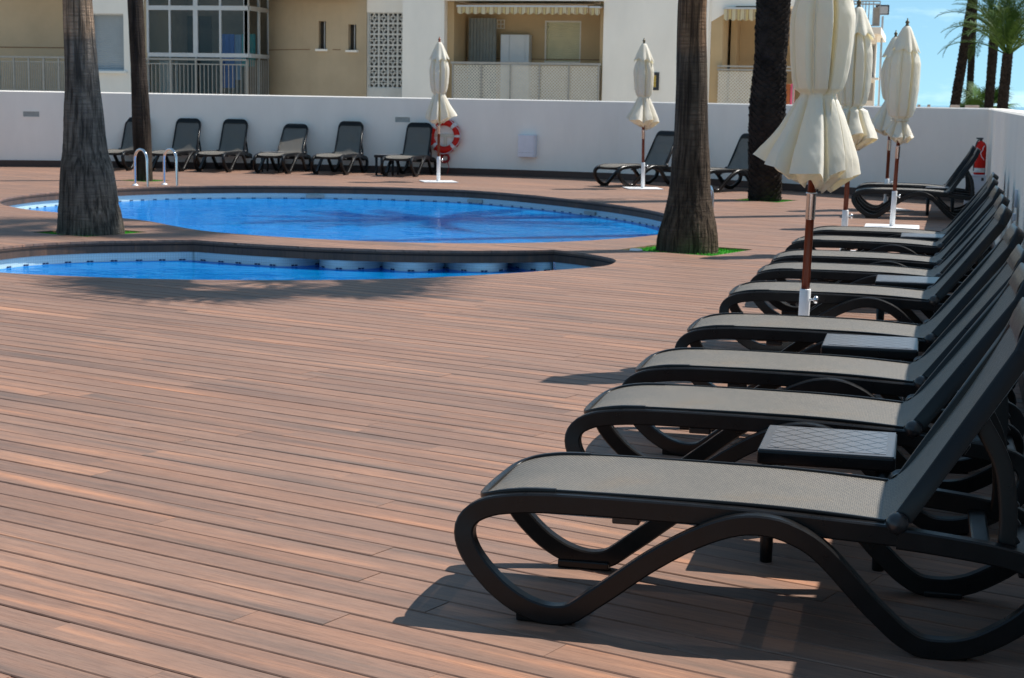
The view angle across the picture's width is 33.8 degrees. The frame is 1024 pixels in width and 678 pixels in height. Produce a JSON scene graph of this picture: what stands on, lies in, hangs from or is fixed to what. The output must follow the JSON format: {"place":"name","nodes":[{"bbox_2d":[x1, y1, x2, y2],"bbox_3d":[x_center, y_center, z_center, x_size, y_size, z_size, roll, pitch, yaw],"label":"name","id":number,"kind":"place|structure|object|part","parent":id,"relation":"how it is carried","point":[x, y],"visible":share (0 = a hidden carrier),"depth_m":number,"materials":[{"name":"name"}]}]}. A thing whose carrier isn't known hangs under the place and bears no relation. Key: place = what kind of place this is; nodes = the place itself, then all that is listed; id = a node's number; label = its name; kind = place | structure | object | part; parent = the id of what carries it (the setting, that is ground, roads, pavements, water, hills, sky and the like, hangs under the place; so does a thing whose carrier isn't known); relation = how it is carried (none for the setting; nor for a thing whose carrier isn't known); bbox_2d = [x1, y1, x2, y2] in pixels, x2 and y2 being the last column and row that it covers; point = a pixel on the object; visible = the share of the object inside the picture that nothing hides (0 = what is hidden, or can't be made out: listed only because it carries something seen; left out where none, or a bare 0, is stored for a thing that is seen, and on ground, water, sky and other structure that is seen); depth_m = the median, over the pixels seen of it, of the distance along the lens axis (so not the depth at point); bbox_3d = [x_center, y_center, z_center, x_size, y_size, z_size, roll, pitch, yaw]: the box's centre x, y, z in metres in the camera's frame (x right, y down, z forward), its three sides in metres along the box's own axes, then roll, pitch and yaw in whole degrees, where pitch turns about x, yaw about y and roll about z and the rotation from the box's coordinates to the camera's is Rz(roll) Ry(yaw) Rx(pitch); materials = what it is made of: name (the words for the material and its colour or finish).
{"place":"outdoors","nodes":[
{"label":"outdoors","id":0,"kind":"place"},
{"bbox_2d":[0,0,799,103],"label":"apartment building","id":1,"kind":"structure","parent":0,"point":[369,48],"depth_m":45.88,"materials":[{"name":"beige paint"}]},
{"bbox_2d":[93,14,123,70],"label":"window frame","id":2,"kind":"structure","parent":1,"relation":"in","point":[93,14],"depth_m":47.35,"materials":[{"name":"white metal"}]},
{"bbox_2d":[159,61,177,92],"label":"cupboard","id":3,"kind":"object","parent":1,"relation":"on","point":[166,87],"visible":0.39,"depth_m":47.71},
{"bbox_2d":[187,16,211,93],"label":"inner door","id":4,"kind":"structure","parent":1,"relation":"in","point":[205,22],"depth_m":50.04,"materials":[{"name":"glass"}]},
{"bbox_2d":[222,34,234,87],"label":"towel","id":5,"kind":"object","parent":1,"relation":"hanging from","point":[228,43],"visible":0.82,"depth_m":47.10,"materials":[{"name":"blue fabric"}]},
{"bbox_2d":[235,35,241,79],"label":"towel","id":6,"kind":"object","parent":1,"relation":"hanging from","point":[237,43],"visible":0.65,"depth_m":47.01,"materials":[{"name":"blue fabric"}]},
{"bbox_2d":[242,34,255,66],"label":"towel","id":7,"kind":"object","parent":1,"relation":"hanging from","point":[252,45],"visible":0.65,"depth_m":46.92,"materials":[{"name":"teal fabric"}]},
{"bbox_2d":[321,21,323,48],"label":"window pane","id":8,"kind":"structure","parent":1,"relation":"in","point":[322,22],"depth_m":46.14,"materials":[{"name":"black glass"}]},
{"bbox_2d":[324,21,325,48],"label":"window frame","id":9,"kind":"structure","parent":1,"relation":"in","point":[324,21],"depth_m":46.10,"materials":[{"name":"white metal"}]},
{"bbox_2d":[351,25,353,49],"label":"window pane","id":10,"kind":"structure","parent":1,"relation":"in","point":[352,26],"depth_m":46.00,"materials":[{"name":"black glass"}]},
{"bbox_2d":[354,25,355,49],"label":"window frame","id":11,"kind":"structure","parent":1,"relation":"in","point":[354,25],"depth_m":45.95,"materials":[{"name":"white metal"}]},
{"bbox_2d":[468,18,496,98],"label":"curtain","id":12,"kind":"object","parent":1,"relation":"hanging from","point":[482,39],"visible":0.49,"depth_m":45.82,"materials":[{"name":"grey fabric"}]},
{"bbox_2d":[500,35,531,99],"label":"cupboard","id":13,"kind":"object","parent":1,"relation":"on","point":[516,48],"visible":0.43,"depth_m":45.59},
{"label":"door","id":14,"kind":"part","parent":13,"relation":"part of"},
{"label":"door","id":15,"kind":"part","parent":13,"relation":"part of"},
{"bbox_2d":[456,5,588,14],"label":"awning","id":16,"kind":"object","parent":1,"relation":"attached to","point":[528,9],"visible":0.98,"depth_m":43.89,"materials":[{"name":"white fabric"}]},
{"bbox_2d":[589,5,603,14],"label":"awning","id":17,"kind":"object","parent":1,"relation":"attached to","point":[594,9],"visible":0.91,"depth_m":43.45,"materials":[{"name":"white fabric"}]},
{"bbox_2d":[653,72,658,89],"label":"tile sign","id":18,"kind":"object","parent":1,"relation":"attached to","point":[656,82],"visible":0.3,"depth_m":43.52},
{"bbox_2d":[723,7,755,20],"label":"awning","id":19,"kind":"object","parent":1,"relation":"attached to","point":[739,13],"visible":0.58,"depth_m":42.69,"materials":[{"name":"white fabric"}]},
{"bbox_2d":[0,167,1023,677],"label":"deck","id":20,"kind":"structure","parent":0,"point":[244,479],"depth_m":7.73,"materials":[{"name":"brown wood"}]},
{"bbox_2d":[38,231,140,236],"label":"turf","id":21,"kind":"structure","parent":20,"relation":"on","point":[126,232],"depth_m":20.39,"materials":[{"name":"green plant"}]},
{"bbox_2d":[56,0,124,236],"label":"palm tree","id":22,"kind":"object","parent":21,"relation":"on","point":[88,203],"visible":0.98,"depth_m":19.95,"materials":[{"name":"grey plant"}]},
{"bbox_2d":[108,117,154,170],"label":"sun lounger","id":23,"kind":"object","parent":20,"relation":"on","point":[126,148],"visible":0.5,"depth_m":37.30,"materials":[{"name":"plastic"}]},
{"bbox_2d":[132,148,177,186],"bbox_3d":[-6.487,-2.795,30.653,0.505,1.364,0.752,9,11,43],"label":"pool ladder","id":24,"kind":"object","parent":20,"relation":"attached to","point":[147,164],"visible":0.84,"depth_m":30.54,"materials":[{"name":"metal"}]},
{"bbox_2d":[152,118,205,171],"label":"sun lounger","id":25,"kind":"object","parent":20,"relation":"on","point":[186,138],"visible":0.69,"depth_m":37.37,"materials":[{"name":"plastic"}]},
{"bbox_2d":[193,119,252,172],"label":"sun lounger","id":26,"kind":"object","parent":20,"relation":"on","point":[233,140],"visible":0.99,"depth_m":37.37,"materials":[{"name":"plastic"}]},
{"bbox_2d":[260,151,285,171],"bbox_3d":[-5.228,-3.877,36.819,0.460,0.436,0.446,2,8,9],"label":"side table","id":27,"kind":"object","parent":20,"relation":"on","point":[267,164],"visible":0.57,"depth_m":36.68,"materials":[{"name":"plastic"}]},
{"bbox_2d":[253,124,310,173],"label":"sun lounger","id":28,"kind":"object","parent":20,"relation":"on","point":[292,142],"visible":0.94,"depth_m":37.16,"materials":[{"name":"plastic"}]},
{"bbox_2d":[0,186,662,271],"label":"swimming pool","id":29,"kind":"structure","parent":20,"relation":"in","point":[100,254],"depth_m":19.36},
{"bbox_2d":[0,261,520,279],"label":"water","id":30,"kind":"structure","parent":29,"relation":"in","point":[191,270],"depth_m":18.45,"materials":[{"name":"blue liquid"}]},
{"bbox_2d":[28,199,658,242],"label":"water","id":31,"kind":"structure","parent":29,"relation":"in","point":[391,221],"depth_m":26.35,"materials":[{"name":"blue liquid"}]},
{"bbox_2d":[197,261,553,272],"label":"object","id":32,"kind":"structure","parent":29,"relation":"in","point":[508,270],"depth_m":19.00,"materials":[{"name":"blue tile"}]},
{"bbox_2d":[311,121,368,174],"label":"sun lounger","id":33,"kind":"object","parent":20,"relation":"on","point":[348,143],"visible":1,"depth_m":37.07,"materials":[{"name":"plastic"}]},
{"bbox_2d":[374,154,398,175],"bbox_3d":[-2.689,-3.755,36.271,0.460,0.436,0.446,3,8,13],"label":"side table","id":34,"kind":"object","parent":20,"relation":"on","point":[377,156],"visible":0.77,"depth_m":36.12,"materials":[{"name":"plastic"}]},
{"bbox_2d":[380,122,436,176],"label":"sun lounger","id":35,"kind":"object","parent":20,"relation":"on","point":[417,143],"visible":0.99,"depth_m":36.76,"materials":[{"name":"plastic"}]},
{"bbox_2d":[419,37,457,182],"bbox_3d":[-1.445,-4.564,33.492,0.695,2.861,0.727,-1,8,-12],"label":"parasol","id":36,"kind":"object","parent":20,"relation":"on","point":[440,109],"visible":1,"depth_m":33.30,"materials":[{"name":"fabric"}]},
{"bbox_2d":[0,90,988,201],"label":"boundary wall","id":37,"kind":"structure","parent":20,"relation":"on","point":[578,139],"depth_m":36.77,"materials":[{"name":"white paint"}]},
{"bbox_2d":[22,111,39,117],"bbox_3d":[-10.600,-4.958,37.102,0.380,0.150,0.014,-1,8,-12],"label":"wall light","id":38,"kind":"object","parent":37,"relation":"attached to","point":[33,114],"visible":1,"depth_m":37.10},
{"bbox_2d":[394,116,410,122],"bbox_3d":[-2.415,-4.843,37.158,0.380,0.150,0.014,3,8,12],"label":"wall light","id":39,"kind":"object","parent":37,"relation":"attached to","point":[402,119],"visible":1,"depth_m":37.16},
{"bbox_2d":[434,133,453,145],"bbox_3d":[-1.472,-4.327,36.988,0.520,0.370,0.030,3,8,15],"label":"lifebuoy bracket","id":40,"kind":"object","parent":37,"relation":"attached to","point":[445,136],"visible":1,"depth_m":36.96,"materials":[{"name":"beige plastic"}]},
{"bbox_2d":[431,119,460,153],"bbox_3d":[-1.482,-4.446,36.898,0.780,0.785,0.124,3,8,15],"label":"lifebuoy","id":41,"kind":"object","parent":40,"relation":"hanging from","point":[454,144],"visible":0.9,"depth_m":36.83,"materials":[{"name":"red plastic"}]},
{"bbox_2d":[440,154,449,172],"bbox_3d":[-1.453,-3.733,36.995,0.308,0.712,0.120,6,10,32],"label":"throw line","id":42,"kind":"object","parent":41,"relation":"hanging from","point":[447,160],"visible":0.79,"depth_m":36.96,"materials":[{"name":"red fabric"}]},
{"bbox_2d":[518,134,536,156],"bbox_3d":[0.331,-4.173,36.372,0.380,0.480,0.186,4,9,20],"label":"wall cabinet","id":43,"kind":"object","parent":37,"relation":"attached to","point":[527,145],"depth_m":36.29,"materials":[{"name":"white plastic"}]},
{"bbox_2d":[518,135,532,156],"bbox_3d":[0.292,-4.162,36.297,0.350,0.467,0.013,4,9,20],"label":"door","id":44,"kind":"structure","parent":43,"relation":"in","point":[525,142],"depth_m":36.29,"materials":[{"name":"white plastic"}]},
{"bbox_2d":[593,131,673,186],"bbox_3d":[2.520,-3.585,33.417,1.896,1.089,0.772,-7,11,-43],"label":"sun lounger","id":45,"kind":"object","parent":20,"relation":"on","point":[658,156],"visible":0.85,"depth_m":33.62,"materials":[{"name":"plastic"}]},
{"bbox_2d":[629,248,642,250],"bbox_3d":[1.407,-1.015,19.093,0.150,0.021,0.150,3,8,13],"label":"deck light","id":46,"kind":"object","parent":20,"relation":"on","point":[634,249],"visible":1,"depth_m":19.04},
{"bbox_2d":[623,38,663,189],"bbox_3d":[2.537,-4.313,32.217,0.699,2.861,0.684,0,8,-7],"label":"parasol","id":47,"kind":"object","parent":20,"relation":"on","point":[642,114],"visible":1,"depth_m":32.03,"materials":[{"name":"fabric"}]},
{"bbox_2d":[622,246,746,255],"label":"turf","id":48,"kind":"structure","parent":20,"relation":"on","point":[653,249],"depth_m":19.39,"materials":[{"name":"green plant"}]},
{"bbox_2d":[656,0,717,254],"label":"palm tree","id":49,"kind":"object","parent":48,"relation":"on","point":[688,224],"visible":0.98,"depth_m":19.04,"materials":[{"name":"brown plant"}]},
{"bbox_2d":[711,186,713,208],"bbox_3d":[2.365,-1.410,22.055,0.545,1.364,0.682,3,8,13],"label":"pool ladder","id":50,"kind":"object","parent":20,"relation":"attached to","point":[712,193],"visible":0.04,"depth_m":22.19,"materials":[{"name":"metal"}]},
{"bbox_2d":[710,133,748,192],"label":"sun lounger","id":51,"kind":"object","parent":20,"relation":"on","point":[738,164],"visible":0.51,"depth_m":32.52,"materials":[{"name":"plastic"}]},
{"bbox_2d":[454,297,1023,660],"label":"sun lounger","id":52,"kind":"object","parent":20,"relation":"on","point":[806,511],"visible":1,"depth_m":5.46,"materials":[{"name":"plastic"}]},
{"bbox_2d":[735,199,793,201],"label":"turf","id":53,"kind":"structure","parent":20,"relation":"on","point":[764,201],"depth_m":29.47,"materials":[{"name":"green plant"}]},
{"bbox_2d":[747,0,790,201],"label":"palm tree","id":54,"kind":"object","parent":53,"relation":"on","point":[767,105],"visible":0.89,"depth_m":28.89,"materials":[{"name":"brown plant"}]},
{"bbox_2d":[564,262,1023,534],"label":"sun lounger","id":55,"kind":"object","parent":20,"relation":"on","point":[732,413],"visible":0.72,"depth_m":7.02,"materials":[{"name":"fabric"}]},
{"bbox_2d":[753,0,860,315],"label":"parasol","id":56,"kind":"object","parent":20,"relation":"on","point":[809,140],"visible":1,"depth_m":10.58,"materials":[{"name":"fabric"}]},
{"bbox_2d":[622,244,1023,473],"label":"sun lounger","id":57,"kind":"object","parent":20,"relation":"on","point":[854,376],"visible":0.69,"depth_m":8.12,"materials":[{"name":"fabric"}]},
{"bbox_2d":[757,425,897,571],"bbox_3d":[1.199,0.598,6.407,0.500,0.436,0.485,3,8,13],"label":"side table","id":58,"kind":"object","parent":20,"relation":"on","point":[875,452],"visible":0.68,"depth_m":6.22,"materials":[{"name":"plastic"}]},
{"bbox_2d":[675,223,1023,408],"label":"sun lounger","id":59,"kind":"object","parent":20,"relation":"on","point":[803,333],"visible":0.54,"depth_m":9.60,"materials":[{"name":"fabric"}]},
{"bbox_2d":[837,0,877,250],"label":"parasol","id":60,"kind":"object","parent":20,"relation":"on","point":[852,95],"visible":0.7,"depth_m":18.64,"materials":[{"name":"fabric"}]},
{"bbox_2d":[719,204,1012,350],"bbox_3d":[2.417,-0.427,11.578,1.899,1.041,0.772,3,8,12],"label":"sun lounger","id":61,"kind":"object","parent":20,"relation":"on","point":[900,304],"visible":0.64,"depth_m":11.40,"materials":[{"name":"fabric"}]},
{"bbox_2d":[821,333,917,426],"bbox_3d":[1.925,0.227,9.077,0.500,0.436,0.485,3,8,13],"label":"side table","id":62,"kind":"object","parent":20,"relation":"on","point":[905,349],"visible":0.44,"depth_m":8.87,"materials":[{"name":"plastic"}]},
{"bbox_2d":[750,194,1009,318],"bbox_3d":[2.834,-0.630,13.063,1.909,1.033,0.772,3,8,13],"label":"sun lounger","id":63,"kind":"object","parent":20,"relation":"on","point":[844,273],"visible":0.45,"depth_m":12.95,"materials":[{"name":"plastic"}]},
{"bbox_2d":[767,185,1003,306],"bbox_3d":[3.126,-0.792,14.200,1.899,1.041,0.772,3,8,12],"label":"sun lounger","id":64,"kind":"object","parent":20,"relation":"on","point":[888,258],"visible":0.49,"depth_m":14.07,"materials":[{"name":"plastic"}]},
{"bbox_2d":[785,177,998,292],"bbox_3d":[3.558,-1.018,15.825,1.899,1.041,0.772,3,8,14],"label":"sun lounger","id":65,"kind":"object","parent":20,"relation":"on","point":[894,244],"visible":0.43,"depth_m":15.62,"materials":[{"name":"plastic"}]},
{"bbox_2d":[871,30,913,210],"bbox_3d":[6.051,-3.506,27.015,0.695,2.861,0.687,-1,8,-15],"label":"parasol","id":66,"kind":"object","parent":20,"relation":"on","point":[880,119],"visible":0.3,"depth_m":26.88,"materials":[{"name":"fabric"}]},
{"bbox_2d":[864,18,920,228],"bbox_3d":[5.307,-2.971,23.199,0.740,2.861,0.740,3,8,13],"label":"parasol","id":67,"kind":"object","parent":20,"relation":"on","point":[903,78],"visible":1,"depth_m":22.99,"materials":[{"name":"fabric"}]},
{"bbox_2d":[803,172,998,262],"bbox_3d":[3.913,-1.188,17.056,1.899,1.041,0.772,3,8,13],"label":"sun lounger","id":68,"kind":"object","parent":20,"relation":"on","point":[861,231],"visible":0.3,"depth_m":17.05,"materials":[{"name":"plastic"}]},
{"bbox_2d":[875,275,938,319],"bbox_3d":[2.910,-0.223,12.326,0.500,0.436,0.485,3,8,13],"label":"side table","id":69,"kind":"object","parent":20,"relation":"on","point":[919,282],"visible":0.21,"depth_m":12.15,"materials":[{"name":"plastic"}]},
{"bbox_2d":[854,145,975,213],"bbox_3d":[6.453,-2.575,26.891,1.896,1.076,0.772,3,8,13],"label":"sun lounger","id":70,"kind":"object","parent":20,"relation":"on","point":[949,182],"visible":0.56,"depth_m":26.73,"materials":[{"name":"plastic"}]},
{"bbox_2d":[851,148,980,219],"bbox_3d":[6.098,-2.359,25.346,1.896,1.076,0.772,3,8,13],"label":"sun lounger","id":71,"kind":"object","parent":20,"relation":"on","point":[932,195],"visible":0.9,"depth_m":25.09,"materials":[{"name":"plastic"}]},
{"bbox_2d":[901,233,944,240],"bbox_3d":[4.047,-0.796,16.456,0.500,0.436,0.485,3,8,13],"label":"side table","id":72,"kind":"object","parent":20,"relation":"on","point":[934,237],"visible":0.16,"depth_m":16.28,"materials":[{"name":"plastic"}]},
{"bbox_2d":[925,186,955,215],"bbox_3d":[6.640,-2.137,26.107,0.460,0.436,0.446,3,8,13],"label":"side table","id":73,"kind":"object","parent":20,"relation":"on","point":[928,200],"visible":0.55,"depth_m":25.94,"materials":[{"name":"plastic"}]},
{"bbox_2d":[964,174,986,203],"bbox_3d":[7.625,-2.432,27.717,0.340,0.555,0.360,3,8,13],"label":"cabinet","id":74,"kind":"object","parent":20,"relation":"on","point":[979,181],"visible":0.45,"depth_m":27.52,"materials":[{"name":"white plastic"}]},
{"bbox_2d":[973,138,986,174],"bbox_3d":[7.685,-3.002,27.623,0.192,0.600,0.192,9,11,43],"label":"fire extinguisher","id":75,"kind":"object","parent":74,"relation":"on","point":[979,166],"visible":0.94,"depth_m":27.56,"materials":[{"name":"red metal"}]},
{"bbox_2d":[985,108,1023,405],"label":"boundary wall","id":76,"kind":"structure","parent":20,"relation":"on","point":[1005,148],"depth_m":15.88,"materials":[{"name":"white paint"}]},
{"bbox_2d":[1014,189,1017,207],"bbox_3d":[3.901,-1.088,13.024,0.019,0.136,0.100,3,8,13],"label":"switch plate","id":77,"kind":"object","parent":76,"relation":"attached to","point":[1016,198],"visible":1,"depth_m":12.98,"materials":[{"name":"white plastic"}]},
{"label":"turf","id":78,"kind":"object","parent":20,"relation":"on","visible":0},
{"bbox_2d":[127,0,152,181],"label":"palm tree","id":79,"kind":"object","parent":78,"relation":"on","point":[141,127],"visible":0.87,"depth_m":32.07,"materials":[{"name":"brown plant"}]},
{"bbox_2d":[786,84,790,103],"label":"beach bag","id":80,"kind":"object","parent":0,"point":[788,86],"visible":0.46,"depth_m":43.20,"materials":[{"name":"orange fabric"}]},
{"bbox_2d":[790,84,794,103],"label":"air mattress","id":81,"kind":"object","parent":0,"point":[791,89],"visible":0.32,"depth_m":43.21,"materials":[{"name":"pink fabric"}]},
{"bbox_2d":[854,0,1023,106],"label":"sky","id":82,"kind":"structure","parent":0,"point":[937,72],"materials":[{"name":"blue"}]},
{"bbox_2d":[874,105,1023,110],"bbox_3d":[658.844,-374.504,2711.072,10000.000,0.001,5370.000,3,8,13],"label":"sea","id":83,"kind":"structure","parent":0,"point":[1019,108],"depth_m":3007.45,"materials":[{"name":"liquid"}]},
{"bbox_2d":[965,105,978,107],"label":"parapet block","id":84,"kind":"structure","parent":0,"point":[971,106],"depth_m":72.32,"materials":[{"name":"stone"}]},
{"label":"ground","id":85,"kind":"structure","parent":0,"visible":0},
{"bbox_2d":[836,0,885,105],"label":"apartment building","id":86,"kind":"structure","parent":85,"relation":"on","point":[878,32],"depth_m":53.77,"materials":[{"name":"white paint"}]},
{"bbox_2d":[871,44,875,77],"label":"window frame","id":87,"kind":"structure","parent":86,"relation":"in","point":[874,45],"depth_m":54.22,"materials":[{"name":"white metal"}]},
{"bbox_2d":[876,5,888,105],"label":"street light","id":88,"kind":"object","parent":85,"relation":"on","point":[884,9],"visible":0.62,"depth_m":55.86,"materials":[{"name":"grey metal"}]},
{"bbox_2d":[950,0,975,104],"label":"palm tree","id":89,"kind":"object","parent":85,"relation":"on","point":[959,78],"visible":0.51,"depth_m":76.21,"materials":[{"name":"brown plant"}]},
{"bbox_2d":[966,0,977,97],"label":"palm tree","id":90,"kind":"object","parent":85,"relation":"on","point":[970,70],"visible":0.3,"depth_m":79.98,"materials":[{"name":"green plant"}]},
{"bbox_2d":[960,93,995,107],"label":"young palm","id":91,"kind":"object","parent":85,"relation":"on","point":[966,103],"visible":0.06,"depth_m":79.52,"materials":[{"name":"green plant"}]},
{"bbox_2d":[935,0,1023,107],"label":"palm tree","id":92,"kind":"object","parent":85,"relation":"on","point":[992,58],"visible":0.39,"depth_m":74.04,"materials":[{"name":"green plant"}]},
{"bbox_2d":[939,0,1023,108],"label":"palm tree","id":93,"kind":"object","parent":85,"relation":"on","point":[1008,35],"visible":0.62,"depth_m":65.98,"materials":[{"name":"green plant"}]},
{"bbox_2d":[960,80,1021,108],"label":"young palm","id":94,"kind":"object","parent":85,"relation":"on","point":[978,94],"visible":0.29,"depth_m":77.92,"materials":[{"name":"green plant"}]}
]}

